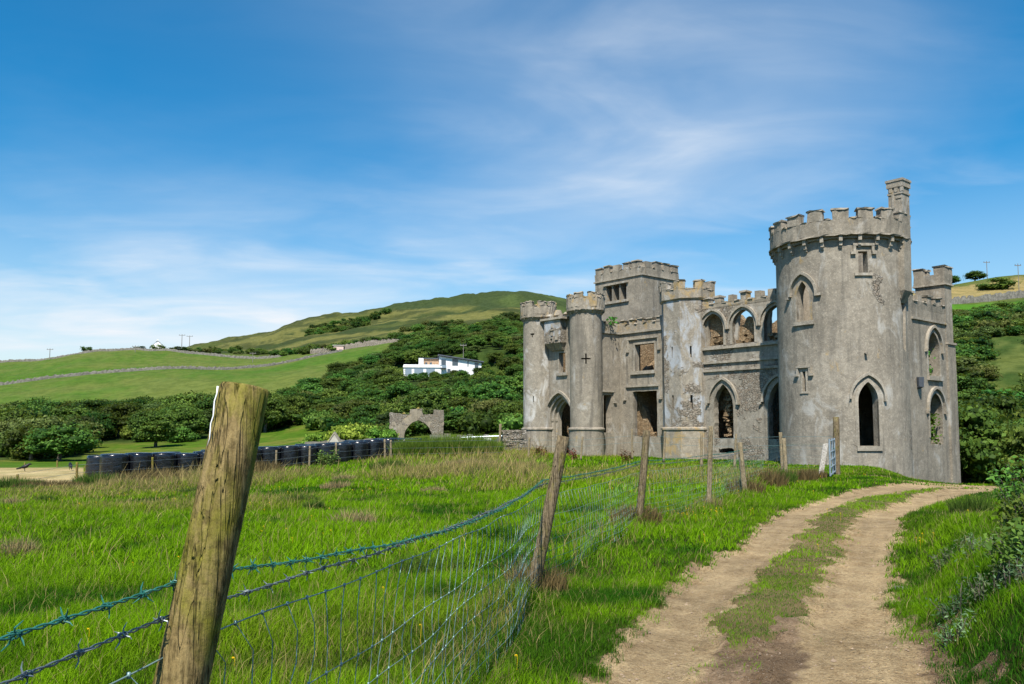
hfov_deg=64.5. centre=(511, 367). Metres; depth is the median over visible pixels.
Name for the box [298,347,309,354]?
hill shrub
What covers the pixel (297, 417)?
understorey shrub
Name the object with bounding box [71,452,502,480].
plain wire
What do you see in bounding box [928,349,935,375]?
ivy
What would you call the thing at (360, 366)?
hillside tree
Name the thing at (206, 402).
grove tree
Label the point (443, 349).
hillside tree
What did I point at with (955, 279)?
ridge tree
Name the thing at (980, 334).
slope shrub
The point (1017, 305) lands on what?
slope shrub
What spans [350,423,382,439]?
garden shrub
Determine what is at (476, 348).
hillside tree
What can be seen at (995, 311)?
slope shrub
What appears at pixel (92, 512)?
meadow grass
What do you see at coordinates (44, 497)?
tussock
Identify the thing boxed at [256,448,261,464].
wrapped bale
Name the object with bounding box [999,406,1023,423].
slope tree
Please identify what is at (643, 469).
fence post
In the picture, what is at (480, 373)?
hillside tree
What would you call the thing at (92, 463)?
wrapped bale
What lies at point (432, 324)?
hill shrub
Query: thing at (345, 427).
garden shrub
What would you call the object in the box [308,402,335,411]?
hillside tree
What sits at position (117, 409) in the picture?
grove tree
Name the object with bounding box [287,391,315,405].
grove tree
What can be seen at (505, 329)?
hillside tree
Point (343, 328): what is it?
hill shrub
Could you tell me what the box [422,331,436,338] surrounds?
hillside tree
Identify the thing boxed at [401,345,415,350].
hillside tree
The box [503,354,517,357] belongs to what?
hillside tree
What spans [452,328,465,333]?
hillside tree
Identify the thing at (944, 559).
thistle plant
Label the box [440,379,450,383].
hillside tree
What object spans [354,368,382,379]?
hillside tree
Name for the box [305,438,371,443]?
garden wall
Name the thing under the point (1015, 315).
slope shrub
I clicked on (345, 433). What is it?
garden shrub
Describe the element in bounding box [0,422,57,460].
spreading tree
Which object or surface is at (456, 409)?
understorey shrub
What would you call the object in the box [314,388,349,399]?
hillside tree
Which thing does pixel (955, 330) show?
slope shrub
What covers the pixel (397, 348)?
hillside tree
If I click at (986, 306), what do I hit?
slope shrub
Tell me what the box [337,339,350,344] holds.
hill shrub
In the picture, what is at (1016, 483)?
bramble bush
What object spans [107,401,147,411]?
grove tree
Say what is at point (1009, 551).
bramble bush
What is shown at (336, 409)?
hillside tree
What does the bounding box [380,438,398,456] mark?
wrapped bale
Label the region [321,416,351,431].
understorey shrub
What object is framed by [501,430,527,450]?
rubble wall
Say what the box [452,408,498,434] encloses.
understorey shrub
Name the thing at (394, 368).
hillside tree
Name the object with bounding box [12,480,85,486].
rush tuft
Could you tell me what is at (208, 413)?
grove tree
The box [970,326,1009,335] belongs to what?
slope shrub
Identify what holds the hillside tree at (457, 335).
on the ground at (480, 307)
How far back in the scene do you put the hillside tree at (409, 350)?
242.06 m
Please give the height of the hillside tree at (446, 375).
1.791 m
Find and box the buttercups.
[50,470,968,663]
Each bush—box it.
[314,447,340,465]
[451,431,493,455]
[983,517,1023,575]
[984,454,1023,512]
[986,486,1023,511]
[989,487,1023,539]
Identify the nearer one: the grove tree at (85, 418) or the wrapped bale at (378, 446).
the wrapped bale at (378, 446)
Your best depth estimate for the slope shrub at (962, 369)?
106.32 m
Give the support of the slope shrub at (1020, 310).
on the ground at (480, 307)
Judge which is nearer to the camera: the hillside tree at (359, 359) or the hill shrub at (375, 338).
the hillside tree at (359, 359)
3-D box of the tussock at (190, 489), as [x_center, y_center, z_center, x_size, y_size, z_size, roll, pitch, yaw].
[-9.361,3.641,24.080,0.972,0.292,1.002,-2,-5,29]
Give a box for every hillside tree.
[291,383,326,395]
[295,377,325,389]
[299,391,314,395]
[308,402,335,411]
[310,395,324,404]
[312,399,324,404]
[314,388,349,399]
[319,377,346,387]
[321,396,346,404]
[324,370,346,377]
[325,362,348,371]
[326,373,349,378]
[330,399,364,414]
[334,399,374,419]
[336,377,366,392]
[339,394,382,405]
[342,368,351,375]
[344,382,381,395]
[344,386,388,401]
[347,370,362,378]
[348,361,365,368]
[349,403,381,422]
[352,364,366,370]
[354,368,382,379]
[357,355,365,364]
[358,377,377,384]
[361,354,379,364]
[361,370,378,383]
[362,362,384,369]
[368,352,383,358]
[370,368,404,383]
[373,409,401,425]
[374,364,392,368]
[375,357,395,365]
[375,374,409,388]
[376,402,403,418]
[380,348,396,355]
[381,367,405,375]
[382,351,407,364]
[383,381,418,399]
[387,341,403,347]
[388,346,401,350]
[396,389,451,413]
[397,338,411,345]
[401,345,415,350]
[401,349,416,353]
[403,349,430,363]
[406,373,420,381]
[406,387,449,401]
[406,407,438,429]
[411,334,429,341]
[412,339,423,344]
[417,340,436,348]
[418,378,429,381]
[419,346,432,355]
[419,372,428,377]
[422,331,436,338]
[424,410,467,433]
[427,343,455,354]
[429,373,441,378]
[429,382,444,386]
[434,325,451,332]
[436,335,448,340]
[440,338,462,353]
[440,373,451,377]
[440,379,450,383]
[441,388,451,399]
[446,395,480,410]
[449,332,465,341]
[449,378,478,391]
[450,325,467,332]
[450,382,488,397]
[451,343,465,353]
[451,378,462,383]
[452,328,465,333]
[456,370,470,377]
[461,351,478,359]
[464,335,487,346]
[464,398,505,412]
[465,345,481,351]
[465,371,495,381]
[466,331,483,335]
[467,324,481,331]
[467,380,522,401]
[470,374,502,386]
[472,367,482,373]
[480,360,489,368]
[482,325,498,330]
[482,332,499,346]
[485,352,503,364]
[490,335,512,347]
[490,399,522,420]
[491,338,509,349]
[492,321,508,327]
[495,356,522,370]
[495,370,506,375]
[496,326,519,333]
[498,375,522,395]
[502,363,522,377]
[503,343,521,354]
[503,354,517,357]
[505,330,520,334]
[508,322,518,325]
[509,333,522,336]
[510,335,522,341]
[510,403,522,416]
[515,347,522,358]
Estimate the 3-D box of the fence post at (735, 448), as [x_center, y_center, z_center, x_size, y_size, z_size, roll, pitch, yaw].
[9.864,3.683,35.827,0.217,1.465,0.121,0,-4,0]
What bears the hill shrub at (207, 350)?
on the ground at (480, 307)
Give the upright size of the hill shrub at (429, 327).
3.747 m
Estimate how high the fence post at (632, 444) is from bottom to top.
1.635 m
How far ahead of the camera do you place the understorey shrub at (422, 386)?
158.33 m
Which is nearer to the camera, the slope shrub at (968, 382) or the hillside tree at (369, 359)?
the slope shrub at (968, 382)
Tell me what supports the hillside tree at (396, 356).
on the ground at (480, 307)
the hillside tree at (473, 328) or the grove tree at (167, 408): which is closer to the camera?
the grove tree at (167, 408)
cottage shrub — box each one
[151,344,165,348]
[169,346,182,349]
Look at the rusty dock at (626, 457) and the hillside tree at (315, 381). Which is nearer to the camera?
the rusty dock at (626, 457)
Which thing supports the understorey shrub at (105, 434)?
on the ground at (480, 307)
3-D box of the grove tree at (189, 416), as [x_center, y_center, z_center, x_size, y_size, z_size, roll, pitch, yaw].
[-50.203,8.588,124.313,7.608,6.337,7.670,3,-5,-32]
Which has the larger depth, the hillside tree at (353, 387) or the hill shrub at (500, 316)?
the hill shrub at (500, 316)
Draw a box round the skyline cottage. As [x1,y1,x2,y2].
[149,339,161,348]
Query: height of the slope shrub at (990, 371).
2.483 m
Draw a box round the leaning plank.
[819,443,827,470]
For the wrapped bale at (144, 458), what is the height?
1.376 m
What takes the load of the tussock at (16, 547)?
on the ground at (480, 307)
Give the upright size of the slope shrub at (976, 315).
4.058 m
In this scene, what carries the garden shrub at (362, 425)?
on the ground at (480, 307)
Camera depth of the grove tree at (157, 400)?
164.27 m
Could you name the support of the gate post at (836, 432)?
on the ground at (480, 307)
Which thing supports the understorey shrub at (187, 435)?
on the ground at (480, 307)
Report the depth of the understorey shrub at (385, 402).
135.31 m
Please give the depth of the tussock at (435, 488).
20.21 m
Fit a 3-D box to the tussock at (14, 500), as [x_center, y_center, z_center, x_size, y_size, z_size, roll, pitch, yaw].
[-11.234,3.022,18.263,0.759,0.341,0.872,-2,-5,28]
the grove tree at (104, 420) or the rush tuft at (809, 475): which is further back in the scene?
the grove tree at (104, 420)
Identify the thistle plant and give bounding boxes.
[924,535,966,571]
[925,566,987,620]
[932,601,984,650]
[954,532,992,561]
[956,560,1013,603]
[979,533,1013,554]
[992,549,1023,589]
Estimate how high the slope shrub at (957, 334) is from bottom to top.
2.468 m
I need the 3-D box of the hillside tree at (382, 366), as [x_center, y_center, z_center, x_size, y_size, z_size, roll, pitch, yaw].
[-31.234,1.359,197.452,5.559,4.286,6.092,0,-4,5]
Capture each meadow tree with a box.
[128,411,183,447]
[263,397,290,431]
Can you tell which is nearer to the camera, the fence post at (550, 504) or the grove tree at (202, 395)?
the fence post at (550, 504)
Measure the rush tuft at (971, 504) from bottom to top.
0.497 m
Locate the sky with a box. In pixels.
[0,0,1023,360]
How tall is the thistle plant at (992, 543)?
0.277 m
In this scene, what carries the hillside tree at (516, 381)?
on the ground at (480, 307)
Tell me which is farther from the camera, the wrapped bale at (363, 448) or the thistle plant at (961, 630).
the wrapped bale at (363, 448)
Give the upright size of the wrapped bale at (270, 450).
1.372 m
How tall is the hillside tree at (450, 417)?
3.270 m
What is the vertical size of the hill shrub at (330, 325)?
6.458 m
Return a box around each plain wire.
[21,440,487,473]
[38,447,458,478]
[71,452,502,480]
[513,442,830,447]
[514,436,762,441]
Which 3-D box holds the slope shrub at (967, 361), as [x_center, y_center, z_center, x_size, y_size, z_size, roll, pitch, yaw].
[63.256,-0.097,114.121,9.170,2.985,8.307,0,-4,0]
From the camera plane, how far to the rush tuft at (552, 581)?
7.91 m
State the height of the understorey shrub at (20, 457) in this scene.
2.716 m
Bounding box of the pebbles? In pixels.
[610,514,954,683]
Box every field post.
[76,462,77,477]
[151,457,153,470]
[308,446,310,465]
[384,439,385,456]
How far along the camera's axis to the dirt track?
6.72 m
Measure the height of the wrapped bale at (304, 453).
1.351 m
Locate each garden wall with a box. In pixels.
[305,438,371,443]
[430,434,498,443]
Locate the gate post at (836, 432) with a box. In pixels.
[833,417,839,474]
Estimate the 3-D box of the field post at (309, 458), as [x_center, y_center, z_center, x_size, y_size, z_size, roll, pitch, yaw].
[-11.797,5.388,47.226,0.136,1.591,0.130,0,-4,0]
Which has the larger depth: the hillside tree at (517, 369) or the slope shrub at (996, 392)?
the hillside tree at (517, 369)
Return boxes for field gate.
[828,438,835,475]
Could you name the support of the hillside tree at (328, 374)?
on the ground at (480, 307)
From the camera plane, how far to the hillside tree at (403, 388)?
140.21 m
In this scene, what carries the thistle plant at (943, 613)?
on the ground at (480, 307)
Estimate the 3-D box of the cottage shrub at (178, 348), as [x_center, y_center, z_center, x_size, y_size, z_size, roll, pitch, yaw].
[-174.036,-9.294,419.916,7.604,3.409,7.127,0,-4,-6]
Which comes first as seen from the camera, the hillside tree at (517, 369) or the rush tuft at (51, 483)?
the rush tuft at (51, 483)
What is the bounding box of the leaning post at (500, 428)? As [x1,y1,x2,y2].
[499,424,501,442]
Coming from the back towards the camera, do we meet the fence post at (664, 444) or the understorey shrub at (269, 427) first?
the understorey shrub at (269, 427)
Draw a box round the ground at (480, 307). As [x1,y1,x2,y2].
[0,275,1023,683]
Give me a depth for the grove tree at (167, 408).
131.69 m
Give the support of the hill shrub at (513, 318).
on the ground at (480, 307)
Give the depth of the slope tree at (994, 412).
64.92 m
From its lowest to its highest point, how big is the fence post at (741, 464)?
1.532 m
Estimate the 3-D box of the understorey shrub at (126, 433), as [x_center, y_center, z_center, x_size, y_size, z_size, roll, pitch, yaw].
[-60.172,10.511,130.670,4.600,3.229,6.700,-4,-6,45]
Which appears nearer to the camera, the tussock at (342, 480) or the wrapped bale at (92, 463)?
the tussock at (342, 480)
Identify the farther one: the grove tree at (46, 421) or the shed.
the shed
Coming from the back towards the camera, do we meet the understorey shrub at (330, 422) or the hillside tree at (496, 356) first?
the hillside tree at (496, 356)
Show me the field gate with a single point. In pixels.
(832, 455)
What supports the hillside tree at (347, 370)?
on the ground at (480, 307)
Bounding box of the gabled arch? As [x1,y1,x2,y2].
[327,432,341,442]
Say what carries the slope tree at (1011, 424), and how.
on the ground at (480, 307)
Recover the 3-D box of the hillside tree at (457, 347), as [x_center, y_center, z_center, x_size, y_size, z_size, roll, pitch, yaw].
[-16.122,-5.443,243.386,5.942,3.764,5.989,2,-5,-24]
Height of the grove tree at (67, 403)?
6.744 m
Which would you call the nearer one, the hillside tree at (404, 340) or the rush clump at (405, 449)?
the rush clump at (405, 449)
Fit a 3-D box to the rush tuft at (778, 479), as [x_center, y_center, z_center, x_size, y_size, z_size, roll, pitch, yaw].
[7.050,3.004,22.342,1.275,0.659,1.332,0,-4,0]
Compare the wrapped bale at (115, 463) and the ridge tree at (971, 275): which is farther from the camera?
the ridge tree at (971, 275)
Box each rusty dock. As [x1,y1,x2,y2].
[531,445,540,455]
[537,445,548,456]
[567,448,577,459]
[620,449,633,460]
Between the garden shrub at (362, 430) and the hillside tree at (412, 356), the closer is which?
the garden shrub at (362, 430)
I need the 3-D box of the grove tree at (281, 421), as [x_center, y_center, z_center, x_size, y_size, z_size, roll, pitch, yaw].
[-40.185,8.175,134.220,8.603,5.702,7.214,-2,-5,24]
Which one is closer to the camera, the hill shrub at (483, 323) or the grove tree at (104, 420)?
the grove tree at (104, 420)
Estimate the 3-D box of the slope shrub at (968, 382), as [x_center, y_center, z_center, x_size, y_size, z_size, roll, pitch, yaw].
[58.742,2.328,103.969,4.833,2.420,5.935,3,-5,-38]
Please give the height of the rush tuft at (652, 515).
0.475 m
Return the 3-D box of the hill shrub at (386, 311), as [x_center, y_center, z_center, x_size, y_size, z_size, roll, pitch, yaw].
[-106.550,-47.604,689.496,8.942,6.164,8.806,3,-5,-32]
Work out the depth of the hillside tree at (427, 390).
124.08 m
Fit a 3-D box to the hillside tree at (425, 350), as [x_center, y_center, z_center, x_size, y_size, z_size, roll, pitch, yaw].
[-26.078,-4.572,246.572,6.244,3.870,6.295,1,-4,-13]
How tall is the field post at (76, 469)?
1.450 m
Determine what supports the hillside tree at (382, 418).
on the ground at (480, 307)
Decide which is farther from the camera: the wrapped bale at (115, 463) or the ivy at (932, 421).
the ivy at (932, 421)
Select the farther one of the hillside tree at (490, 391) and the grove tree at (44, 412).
the hillside tree at (490, 391)
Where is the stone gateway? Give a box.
[389,407,444,437]
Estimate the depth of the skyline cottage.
414.50 m
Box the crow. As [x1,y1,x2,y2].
[16,463,31,470]
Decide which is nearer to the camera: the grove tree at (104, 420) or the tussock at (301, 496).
the tussock at (301, 496)
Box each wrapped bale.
[85,455,99,476]
[99,453,123,472]
[100,454,128,476]
[127,452,153,475]
[152,452,176,473]
[177,453,198,471]
[195,451,204,466]
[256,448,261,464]
[258,446,280,464]
[277,445,299,467]
[299,445,316,465]
[314,443,334,462]
[332,443,351,462]
[348,441,368,460]
[364,439,383,459]
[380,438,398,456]
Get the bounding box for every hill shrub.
[202,347,211,352]
[244,348,255,353]
[278,350,288,355]
[286,347,296,354]
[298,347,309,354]
[325,324,336,328]
[326,345,336,349]
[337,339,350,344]
[339,326,348,331]
[351,321,361,327]
[362,321,370,325]
[365,336,380,340]
[372,314,380,319]
[383,308,391,313]
[389,332,405,337]
[399,326,406,331]
[401,334,411,339]
[410,324,424,330]
[425,321,440,325]
[425,325,436,329]
[452,319,466,323]
[477,320,493,325]
[491,314,506,320]
[494,317,509,321]
[502,311,513,317]
[509,316,520,321]
[510,312,519,318]
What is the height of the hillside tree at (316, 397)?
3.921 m
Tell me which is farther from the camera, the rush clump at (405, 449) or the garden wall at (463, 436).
the garden wall at (463, 436)
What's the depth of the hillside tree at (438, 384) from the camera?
163.93 m
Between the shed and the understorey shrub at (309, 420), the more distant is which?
the shed
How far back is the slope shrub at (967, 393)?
98.41 m
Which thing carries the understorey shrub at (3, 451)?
on the ground at (480, 307)
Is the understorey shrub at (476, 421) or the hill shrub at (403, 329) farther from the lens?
the hill shrub at (403, 329)
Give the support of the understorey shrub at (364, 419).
on the ground at (480, 307)
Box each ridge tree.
[952,275,960,283]
[962,270,988,280]
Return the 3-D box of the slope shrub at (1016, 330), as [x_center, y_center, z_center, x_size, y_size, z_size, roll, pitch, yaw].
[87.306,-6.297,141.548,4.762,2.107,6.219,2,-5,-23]
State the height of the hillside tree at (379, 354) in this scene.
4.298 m
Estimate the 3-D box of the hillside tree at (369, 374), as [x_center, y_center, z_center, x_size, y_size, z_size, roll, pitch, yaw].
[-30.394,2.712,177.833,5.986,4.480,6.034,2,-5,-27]
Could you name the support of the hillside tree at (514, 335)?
on the ground at (480, 307)
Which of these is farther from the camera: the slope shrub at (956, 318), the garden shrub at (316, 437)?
the slope shrub at (956, 318)
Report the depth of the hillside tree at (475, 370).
185.85 m
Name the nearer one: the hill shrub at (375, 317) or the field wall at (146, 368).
the field wall at (146, 368)
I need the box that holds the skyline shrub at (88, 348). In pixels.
[81,346,92,350]
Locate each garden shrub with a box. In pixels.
[298,432,326,443]
[323,425,361,440]
[326,422,361,432]
[332,422,369,431]
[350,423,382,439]
[364,426,398,437]
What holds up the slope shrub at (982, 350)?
on the ground at (480, 307)
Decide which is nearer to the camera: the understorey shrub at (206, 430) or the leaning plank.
the leaning plank
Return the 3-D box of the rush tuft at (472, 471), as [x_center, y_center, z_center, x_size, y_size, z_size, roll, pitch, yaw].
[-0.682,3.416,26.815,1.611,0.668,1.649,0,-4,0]
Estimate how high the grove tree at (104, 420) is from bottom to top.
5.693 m
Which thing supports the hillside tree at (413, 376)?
on the ground at (480, 307)
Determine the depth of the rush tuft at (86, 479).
32.25 m
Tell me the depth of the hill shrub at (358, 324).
578.11 m
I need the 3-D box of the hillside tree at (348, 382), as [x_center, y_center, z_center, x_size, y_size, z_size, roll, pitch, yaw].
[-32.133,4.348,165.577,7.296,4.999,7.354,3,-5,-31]
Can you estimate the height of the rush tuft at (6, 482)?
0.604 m
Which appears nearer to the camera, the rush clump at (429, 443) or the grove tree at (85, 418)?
the rush clump at (429, 443)
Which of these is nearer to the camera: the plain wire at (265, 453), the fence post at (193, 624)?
the fence post at (193, 624)
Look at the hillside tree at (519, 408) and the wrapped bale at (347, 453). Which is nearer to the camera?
the wrapped bale at (347, 453)
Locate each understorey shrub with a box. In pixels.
[0,434,15,457]
[9,444,63,459]
[98,432,112,440]
[107,428,117,436]
[117,425,133,439]
[130,431,151,441]
[165,426,200,442]
[202,425,209,433]
[261,422,275,431]
[286,408,323,423]
[301,409,332,430]
[314,412,343,431]
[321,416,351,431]
[327,385,342,391]
[341,418,356,425]
[357,413,378,424]
[365,417,376,424]
[378,399,390,404]
[381,421,430,435]
[391,395,402,402]
[414,384,430,389]
[448,405,471,412]
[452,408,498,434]
[492,410,522,432]
[496,411,522,434]
[511,391,522,402]
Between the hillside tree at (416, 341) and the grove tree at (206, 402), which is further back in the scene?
the hillside tree at (416, 341)
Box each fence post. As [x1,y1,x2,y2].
[152,382,268,683]
[528,435,568,587]
[528,437,529,456]
[580,437,583,459]
[631,429,633,458]
[635,430,649,518]
[662,431,665,461]
[700,433,702,466]
[706,426,712,504]
[733,434,736,466]
[737,442,746,491]
[779,432,782,468]
[782,438,787,471]
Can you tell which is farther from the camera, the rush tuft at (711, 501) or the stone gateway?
the stone gateway
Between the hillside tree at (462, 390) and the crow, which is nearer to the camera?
the crow
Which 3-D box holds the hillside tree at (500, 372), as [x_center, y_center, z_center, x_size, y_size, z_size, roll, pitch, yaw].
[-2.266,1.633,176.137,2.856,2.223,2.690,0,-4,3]
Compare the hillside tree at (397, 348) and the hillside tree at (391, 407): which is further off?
the hillside tree at (397, 348)
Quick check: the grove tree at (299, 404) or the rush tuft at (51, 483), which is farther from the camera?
the grove tree at (299, 404)
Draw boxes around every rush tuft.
[0,476,44,488]
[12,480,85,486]
[71,471,124,484]
[113,467,190,481]
[254,458,286,472]
[367,457,408,469]
[438,457,486,465]
[468,462,509,473]
[500,557,574,593]
[606,501,663,525]
[692,495,725,507]
[724,475,766,494]
[746,467,789,486]
[763,466,799,482]
[787,467,819,480]
[804,467,827,477]
[944,491,998,512]
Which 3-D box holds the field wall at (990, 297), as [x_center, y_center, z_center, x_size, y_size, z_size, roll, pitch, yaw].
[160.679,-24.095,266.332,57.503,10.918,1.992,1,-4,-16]
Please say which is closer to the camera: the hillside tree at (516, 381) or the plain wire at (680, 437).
the plain wire at (680, 437)
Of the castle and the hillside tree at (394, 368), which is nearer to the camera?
the castle
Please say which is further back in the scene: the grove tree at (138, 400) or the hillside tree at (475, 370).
the hillside tree at (475, 370)
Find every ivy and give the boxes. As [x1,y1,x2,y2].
[606,316,618,325]
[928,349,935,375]
[930,413,941,444]
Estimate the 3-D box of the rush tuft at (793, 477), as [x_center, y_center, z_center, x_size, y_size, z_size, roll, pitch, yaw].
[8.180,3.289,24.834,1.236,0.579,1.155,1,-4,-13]
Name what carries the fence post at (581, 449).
on the ground at (480, 307)
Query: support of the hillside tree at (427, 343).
on the ground at (480, 307)
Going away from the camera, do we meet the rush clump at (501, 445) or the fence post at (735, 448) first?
the fence post at (735, 448)
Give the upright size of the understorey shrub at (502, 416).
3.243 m
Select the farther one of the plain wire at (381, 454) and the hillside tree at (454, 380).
the hillside tree at (454, 380)
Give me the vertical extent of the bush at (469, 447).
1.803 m
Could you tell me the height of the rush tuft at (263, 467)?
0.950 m
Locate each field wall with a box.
[0,347,298,362]
[0,349,341,384]
[952,290,1023,303]
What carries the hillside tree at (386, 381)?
on the ground at (480, 307)
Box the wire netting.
[110,449,828,683]
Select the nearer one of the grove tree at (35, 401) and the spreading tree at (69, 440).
the spreading tree at (69, 440)
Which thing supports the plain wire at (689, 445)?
attached to the fence post at (780, 446)
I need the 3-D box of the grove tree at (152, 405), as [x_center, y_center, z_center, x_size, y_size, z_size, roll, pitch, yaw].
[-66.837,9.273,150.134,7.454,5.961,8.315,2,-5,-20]
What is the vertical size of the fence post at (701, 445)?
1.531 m
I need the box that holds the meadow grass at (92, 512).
[0,440,1023,683]
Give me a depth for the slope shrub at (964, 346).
124.86 m
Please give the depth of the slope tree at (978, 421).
51.88 m
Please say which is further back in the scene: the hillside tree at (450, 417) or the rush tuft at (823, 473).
the hillside tree at (450, 417)
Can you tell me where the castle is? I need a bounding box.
[520,177,960,483]
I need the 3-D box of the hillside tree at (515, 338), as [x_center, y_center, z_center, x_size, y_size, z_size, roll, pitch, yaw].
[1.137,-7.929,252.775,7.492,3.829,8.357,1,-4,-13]
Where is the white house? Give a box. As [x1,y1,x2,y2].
[403,354,483,375]
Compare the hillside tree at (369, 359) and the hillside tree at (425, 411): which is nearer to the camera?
the hillside tree at (425, 411)
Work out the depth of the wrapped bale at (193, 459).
44.22 m
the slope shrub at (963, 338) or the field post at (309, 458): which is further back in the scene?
the slope shrub at (963, 338)
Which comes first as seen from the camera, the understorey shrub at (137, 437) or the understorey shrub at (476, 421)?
the understorey shrub at (476, 421)
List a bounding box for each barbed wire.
[0,445,778,651]
[0,445,822,683]
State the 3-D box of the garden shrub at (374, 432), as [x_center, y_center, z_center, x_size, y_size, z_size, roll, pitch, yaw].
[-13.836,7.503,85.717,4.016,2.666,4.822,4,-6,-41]
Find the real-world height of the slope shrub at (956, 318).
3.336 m
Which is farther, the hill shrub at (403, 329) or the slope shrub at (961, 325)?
the hill shrub at (403, 329)
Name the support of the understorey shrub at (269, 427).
on the ground at (480, 307)
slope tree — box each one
[958,391,1023,420]
[958,402,1011,479]
[958,404,1016,475]
[960,420,1023,485]
[961,409,1002,483]
[961,423,997,481]
[993,419,1023,485]
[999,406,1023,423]
[1008,415,1023,422]
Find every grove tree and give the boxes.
[0,403,17,407]
[0,403,43,421]
[0,414,76,437]
[0,418,22,456]
[5,399,27,405]
[6,403,54,418]
[21,396,53,406]
[38,400,64,408]
[45,404,90,418]
[52,400,76,408]
[62,417,97,438]
[64,415,102,429]
[69,398,106,411]
[74,421,107,452]
[81,409,97,422]
[87,409,117,436]
[96,402,138,438]
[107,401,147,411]
[121,398,146,405]
[124,409,163,441]
[132,395,154,401]
[141,401,164,408]
[141,404,170,411]
[146,398,164,403]
[156,401,192,410]
[160,392,201,409]
[160,405,193,414]
[164,404,209,434]
[182,390,207,398]
[192,393,216,413]
[200,408,212,424]
[264,407,292,429]
[268,392,291,418]
[273,386,306,394]
[281,395,311,424]
[282,390,300,396]
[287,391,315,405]
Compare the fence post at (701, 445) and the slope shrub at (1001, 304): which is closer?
the fence post at (701, 445)
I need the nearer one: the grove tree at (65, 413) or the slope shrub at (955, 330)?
the grove tree at (65, 413)
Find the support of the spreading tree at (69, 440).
on the ground at (480, 307)
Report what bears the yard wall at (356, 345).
on the ground at (480, 307)
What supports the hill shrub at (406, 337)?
on the ground at (480, 307)
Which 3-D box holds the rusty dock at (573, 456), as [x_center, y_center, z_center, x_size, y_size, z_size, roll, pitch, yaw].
[3.477,5.069,46.666,0.712,0.882,0.790,0,-4,0]
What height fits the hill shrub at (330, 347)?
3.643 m
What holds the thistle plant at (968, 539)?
on the ground at (480, 307)
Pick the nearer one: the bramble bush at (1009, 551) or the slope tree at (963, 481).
the bramble bush at (1009, 551)
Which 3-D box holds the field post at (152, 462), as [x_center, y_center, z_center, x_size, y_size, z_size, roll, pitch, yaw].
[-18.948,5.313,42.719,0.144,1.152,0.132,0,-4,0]
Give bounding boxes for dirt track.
[578,475,1008,683]
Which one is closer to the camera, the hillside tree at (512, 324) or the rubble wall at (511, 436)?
the rubble wall at (511, 436)
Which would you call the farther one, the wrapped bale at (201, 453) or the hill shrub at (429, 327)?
the hill shrub at (429, 327)
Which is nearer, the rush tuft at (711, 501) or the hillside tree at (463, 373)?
the rush tuft at (711, 501)
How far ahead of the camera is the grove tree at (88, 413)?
123.13 m
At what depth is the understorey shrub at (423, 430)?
97.59 m
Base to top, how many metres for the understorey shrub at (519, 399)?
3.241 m
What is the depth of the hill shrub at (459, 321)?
447.08 m
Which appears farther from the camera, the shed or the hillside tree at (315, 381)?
the shed
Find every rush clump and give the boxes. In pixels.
[386,436,425,457]
[406,432,446,456]
[425,430,473,456]
[473,435,505,454]
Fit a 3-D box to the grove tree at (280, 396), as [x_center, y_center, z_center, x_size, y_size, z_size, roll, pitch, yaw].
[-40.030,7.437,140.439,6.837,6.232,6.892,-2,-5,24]
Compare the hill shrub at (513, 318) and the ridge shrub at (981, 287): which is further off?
the hill shrub at (513, 318)
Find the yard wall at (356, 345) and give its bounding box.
[310,339,398,353]
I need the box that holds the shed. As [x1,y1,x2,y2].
[332,345,343,350]
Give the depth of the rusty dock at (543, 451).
49.66 m
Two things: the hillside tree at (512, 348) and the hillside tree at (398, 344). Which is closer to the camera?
the hillside tree at (512, 348)
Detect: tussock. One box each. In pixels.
[0,495,34,504]
[0,532,46,559]
[14,483,41,488]
[34,494,60,501]
[178,486,196,491]
[274,492,321,502]
[298,498,325,509]
[318,481,352,488]
[327,506,378,523]
[331,472,356,479]
[331,478,353,482]
[385,548,471,574]
[420,485,448,493]
[465,523,522,540]
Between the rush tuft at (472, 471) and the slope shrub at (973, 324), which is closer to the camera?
the rush tuft at (472, 471)
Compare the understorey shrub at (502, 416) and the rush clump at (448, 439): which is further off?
the understorey shrub at (502, 416)
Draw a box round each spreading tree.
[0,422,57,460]
[13,422,106,460]
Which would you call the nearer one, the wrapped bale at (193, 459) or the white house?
the wrapped bale at (193, 459)
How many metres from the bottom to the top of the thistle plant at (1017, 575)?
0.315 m
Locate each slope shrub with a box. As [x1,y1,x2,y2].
[952,314,971,323]
[953,322,972,332]
[953,326,963,332]
[953,330,979,337]
[953,336,976,345]
[953,336,998,348]
[955,343,975,349]
[956,320,978,328]
[956,345,1000,360]
[956,351,989,362]
[956,355,997,370]
[956,365,984,378]
[957,373,969,389]
[957,376,997,390]
[957,388,983,399]
[958,331,991,340]
[963,364,1003,379]
[969,304,998,309]
[969,309,1000,321]
[969,318,1014,330]
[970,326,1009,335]
[976,307,1004,311]
[976,388,1023,400]
[978,309,1008,313]
[980,314,1014,321]
[991,301,1018,307]
[997,312,1023,319]
[1001,384,1023,395]
[1004,304,1022,308]
[1004,325,1023,335]
[1006,307,1023,314]
[1011,317,1023,324]
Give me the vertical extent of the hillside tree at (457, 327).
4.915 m
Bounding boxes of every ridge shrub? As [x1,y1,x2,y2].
[973,277,1020,289]
[975,283,996,289]
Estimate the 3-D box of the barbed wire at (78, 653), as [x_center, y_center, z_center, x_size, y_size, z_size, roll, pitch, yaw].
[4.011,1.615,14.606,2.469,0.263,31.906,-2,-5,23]

